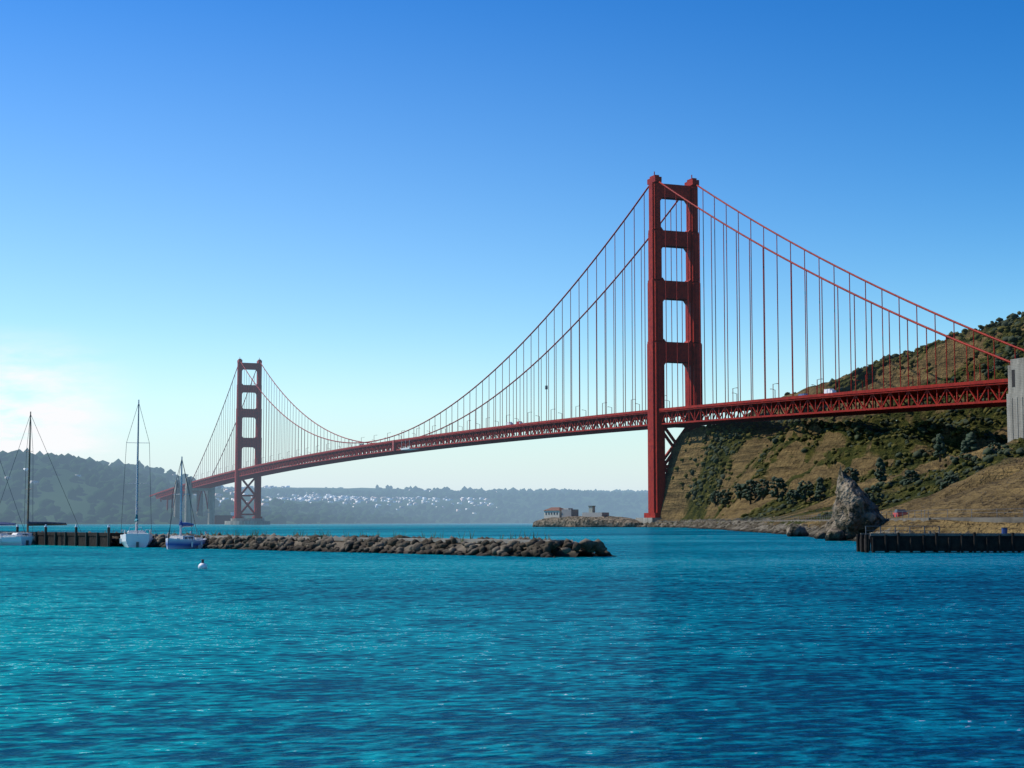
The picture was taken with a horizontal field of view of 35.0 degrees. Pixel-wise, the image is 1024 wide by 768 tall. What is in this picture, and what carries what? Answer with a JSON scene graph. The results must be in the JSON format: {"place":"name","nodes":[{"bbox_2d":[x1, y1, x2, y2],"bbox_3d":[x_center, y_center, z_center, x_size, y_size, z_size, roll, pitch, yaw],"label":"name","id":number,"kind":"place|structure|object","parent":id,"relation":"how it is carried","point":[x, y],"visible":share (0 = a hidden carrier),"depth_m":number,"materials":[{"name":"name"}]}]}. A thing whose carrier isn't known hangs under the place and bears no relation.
{"place":"outdoors","nodes":[
{"label":"outdoors","id":0,"kind":"place"},
{"bbox_2d":[0,367,110,455],"bbox_3d":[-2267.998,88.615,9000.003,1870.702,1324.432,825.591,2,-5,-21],"label":"cloud","id":1,"kind":"structure","parent":0,"point":[65,424],"depth_m":9000.00,"materials":[{"name":"white"}]},
{"bbox_2d":[0,458,647,523],"bbox_3d":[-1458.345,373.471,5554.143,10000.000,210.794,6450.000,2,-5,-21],"label":"san francisco terrain","id":2,"kind":"structure","parent":0,"point":[78,503],"depth_m":3077.57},
{"bbox_2d":[5,468,496,513],"bbox_3d":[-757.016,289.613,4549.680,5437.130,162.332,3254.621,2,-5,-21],"label":"distant buildings","id":3,"kind":"structure","parent":2,"relation":"on","point":[314,496],"depth_m":4714.95,"materials":[{"name":"paint"}]},
{"bbox_2d":[0,447,647,523],"bbox_3d":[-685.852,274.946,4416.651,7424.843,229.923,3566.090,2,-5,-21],"label":"san francisco woods","id":4,"kind":"object","parent":2,"relation":"on","point":[111,474],"visible":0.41,"depth_m":3384.06,"materials":[{"name":"green plant"}]},
{"bbox_3d":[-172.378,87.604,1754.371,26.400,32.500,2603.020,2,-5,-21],"label":"bridge roadway","id":5,"kind":"object","parent":2,"relation":"on","visible":0},
{"bbox_2d":[360,389,835,444],"bbox_3d":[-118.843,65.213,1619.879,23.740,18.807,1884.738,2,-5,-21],"label":"vehicles","id":6,"kind":"object","parent":5,"relation":"on","point":[825,391],"visible":0.08,"depth_m":868.67,"materials":[{"name":"paint"}]},
{"bbox_2d":[0,524,1023,767],"bbox_3d":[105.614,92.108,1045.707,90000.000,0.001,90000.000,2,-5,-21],"label":"water","id":7,"kind":"structure","parent":0,"point":[655,647],"depth_m":37.06,"materials":[{"name":"blue liquid"}]},
{"bbox_2d":[0,461,31,544],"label":"sailboat","id":8,"kind":"object","parent":7,"relation":"on","point":[7,539],"visible":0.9,"depth_m":213.64,"materials":[{"name":"paint"}]},
{"bbox_2d":[0,412,80,544],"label":"sailboat","id":9,"kind":"object","parent":7,"relation":"on","point":[38,523],"visible":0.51,"depth_m":220.58,"materials":[{"name":"paint"}]},
{"bbox_2d":[0,531,126,546],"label":"wharf deck","id":10,"kind":"structure","parent":7,"relation":"on","point":[80,539],"depth_m":209.66,"materials":[{"name":"brown wood"}]},
{"bbox_2d":[0,524,207,548],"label":"pier piles","id":11,"kind":"object","parent":7,"relation":"on","point":[75,543],"visible":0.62,"depth_m":208.36,"materials":[{"name":"paint"}]},
{"bbox_2d":[119,400,153,546],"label":"sailboat","id":12,"kind":"object","parent":7,"relation":"on","point":[136,538],"visible":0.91,"depth_m":200.23,"materials":[{"name":"paint"}]},
{"bbox_2d":[166,457,206,548],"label":"sailboat","id":13,"kind":"object","parent":7,"relation":"on","point":[180,541],"visible":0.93,"depth_m":185.90,"materials":[{"name":"paint"}]},
{"bbox_2d":[198,559,206,568],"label":"mooring buoy","id":14,"kind":"object","parent":7,"relation":"on","point":[202,565],"visible":0.92,"depth_m":105.17,"materials":[{"name":"paint"}]},
{"bbox_2d":[202,512,243,523],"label":"fort point","id":15,"kind":"structure","parent":7,"relation":"on","point":[220,519],"depth_m":2570.70,"materials":[{"name":"paint"}]},
{"bbox_2d":[21,531,613,557],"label":"breakwater rocks","id":16,"kind":"object","parent":7,"relation":"on","point":[537,548],"visible":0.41,"depth_m":159.53,"materials":[{"name":"grey stone"}]},
{"bbox_2d":[105,528,549,541],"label":"breakwater weeds","id":17,"kind":"object","parent":16,"relation":"on","point":[256,535],"visible":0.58,"depth_m":172.27,"materials":[{"name":"green plant"}]},
{"bbox_2d":[194,535,560,542],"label":"breakwater walkway","id":18,"kind":"structure","parent":16,"relation":"on","point":[405,539],"depth_m":158.30,"materials":[{"name":"concrete"}]},
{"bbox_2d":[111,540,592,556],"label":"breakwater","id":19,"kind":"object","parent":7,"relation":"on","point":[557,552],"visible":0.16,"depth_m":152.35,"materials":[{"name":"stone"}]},
{"bbox_2d":[149,172,1015,517],"bbox_3d":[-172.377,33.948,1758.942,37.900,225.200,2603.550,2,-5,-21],"label":"suspension bridge","id":20,"kind":"structure","parent":7,"relation":"on","point":[693,410],"depth_m":1054.08,"materials":[{"name":"red metal"}]},
{"bbox_2d":[392,386,547,450],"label":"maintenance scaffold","id":21,"kind":"object","parent":20,"relation":"on","point":[405,448],"visible":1,"depth_m":1532.26,"materials":[{"name":"metal"}]},
{"bbox_2d":[177,370,1014,487],"bbox_3d":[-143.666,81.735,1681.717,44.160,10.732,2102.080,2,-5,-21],"label":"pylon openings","id":22,"kind":"object","parent":20,"relation":"on","point":[1013,378],"visible":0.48,"depth_m":706.85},
{"bbox_2d":[174,358,1023,526],"bbox_3d":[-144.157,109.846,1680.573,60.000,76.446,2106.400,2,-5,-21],"label":"bridge piers","id":23,"kind":"structure","parent":20,"relation":"attached to","point":[1015,411],"depth_m":1026.57,"materials":[{"name":"grey concrete"}]},
{"bbox_2d":[192,180,1023,479],"bbox_3d":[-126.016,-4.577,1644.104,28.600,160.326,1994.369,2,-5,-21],"label":"suspension cables","id":24,"kind":"object","parent":20,"relation":"attached to","point":[926,309],"visible":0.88,"depth_m":1031.56,"materials":[{"name":"red metal"}]},
{"bbox_2d":[532,515,642,526],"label":"rocky islet","id":25,"kind":"object","parent":7,"relation":"on","point":[583,521],"visible":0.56,"depth_m":1054.47,"materials":[{"name":"grey stone"}]},
{"bbox_2d":[543,506,608,517],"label":"fort buildings","id":26,"kind":"structure","parent":25,"relation":"on","point":[558,512],"depth_m":1075.98,"materials":[{"name":"paint"}]},
{"bbox_2d":[786,524,845,540],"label":"shore boulders","id":27,"kind":"object","parent":7,"relation":"on","point":[834,533],"visible":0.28,"depth_m":297.98,"materials":[{"name":"grey stone"}]},
{"bbox_2d":[637,517,1019,540],"bbox_3d":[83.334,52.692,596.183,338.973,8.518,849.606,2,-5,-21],"label":"shoreline rocks","id":28,"kind":"object","parent":7,"relation":"on","point":[747,526],"visible":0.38,"depth_m":592.58,"materials":[{"name":"grey stone"}]},
{"bbox_2d":[856,533,1023,552],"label":"fishing pier","id":29,"kind":"structure","parent":7,"relation":"on","point":[898,543],"depth_m":161.71,"materials":[{"name":"brown wood"}]},
{"bbox_2d":[865,526,1007,533],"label":"railing","id":30,"kind":"object","parent":29,"relation":"on","point":[1004,530],"visible":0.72,"depth_m":167.64,"materials":[{"name":"metal"}]},
{"bbox_2d":[860,531,1023,535],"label":"pier curb and bollards","id":31,"kind":"structure","parent":29,"relation":"on","point":[929,533],"depth_m":162.15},
{"bbox_2d":[0,0,1023,490],"label":"sky","id":32,"kind":"structure","parent":0,"point":[375,204],"materials":[{"name":"blue"}]},
{"bbox_2d":[656,317,1023,532],"bbox_3d":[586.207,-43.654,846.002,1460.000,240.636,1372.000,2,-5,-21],"label":"hillside","id":33,"kind":"structure","parent":0,"point":[998,486],"depth_m":836.56,"materials":[{"name":"brown soil"}]},
{"bbox_2d":[654,517,1023,522],"bbox_3d":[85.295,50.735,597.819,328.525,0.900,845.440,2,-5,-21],"label":"retaining wall","id":34,"kind":"structure","parent":33,"relation":"on","point":[1007,519],"depth_m":221.64,"materials":[{"name":"grey concrete"}]},
{"bbox_2d":[681,508,1023,520],"bbox_3d":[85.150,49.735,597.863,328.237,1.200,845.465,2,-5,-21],"label":"shoreline road","id":35,"kind":"structure","parent":34,"relation":"on","point":[921,513],"depth_m":264.94,"materials":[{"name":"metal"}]},
{"bbox_2d":[672,311,1023,519],"bbox_3d":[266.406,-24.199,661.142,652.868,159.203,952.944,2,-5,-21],"label":"olive scrub","id":36,"kind":"object","parent":33,"relation":"on","point":[893,430],"visible":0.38,"depth_m":889.71,"materials":[{"name":"green plant"}]},
{"bbox_2d":[709,432,1000,507],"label":"tree foliage","id":37,"kind":"object","parent":33,"relation":"on","point":[970,440],"visible":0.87,"depth_m":689.00,"materials":[{"name":"green plant"}]},
{"bbox_2d":[825,465,886,540],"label":"sea stack rock","id":38,"kind":"object","parent":33,"relation":"on","point":[855,508],"visible":0.84,"depth_m":268.57,"materials":[{"name":"grey stone"}]},
{"bbox_2d":[893,509,907,516],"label":"shore road cars","id":39,"kind":"object","parent":33,"relation":"on","point":[898,513],"visible":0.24,"depth_m":297.88,"materials":[{"name":"paint"}]},
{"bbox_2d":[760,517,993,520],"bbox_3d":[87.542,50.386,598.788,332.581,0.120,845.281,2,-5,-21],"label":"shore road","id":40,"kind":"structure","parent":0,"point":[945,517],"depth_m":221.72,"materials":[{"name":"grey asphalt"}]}
]}

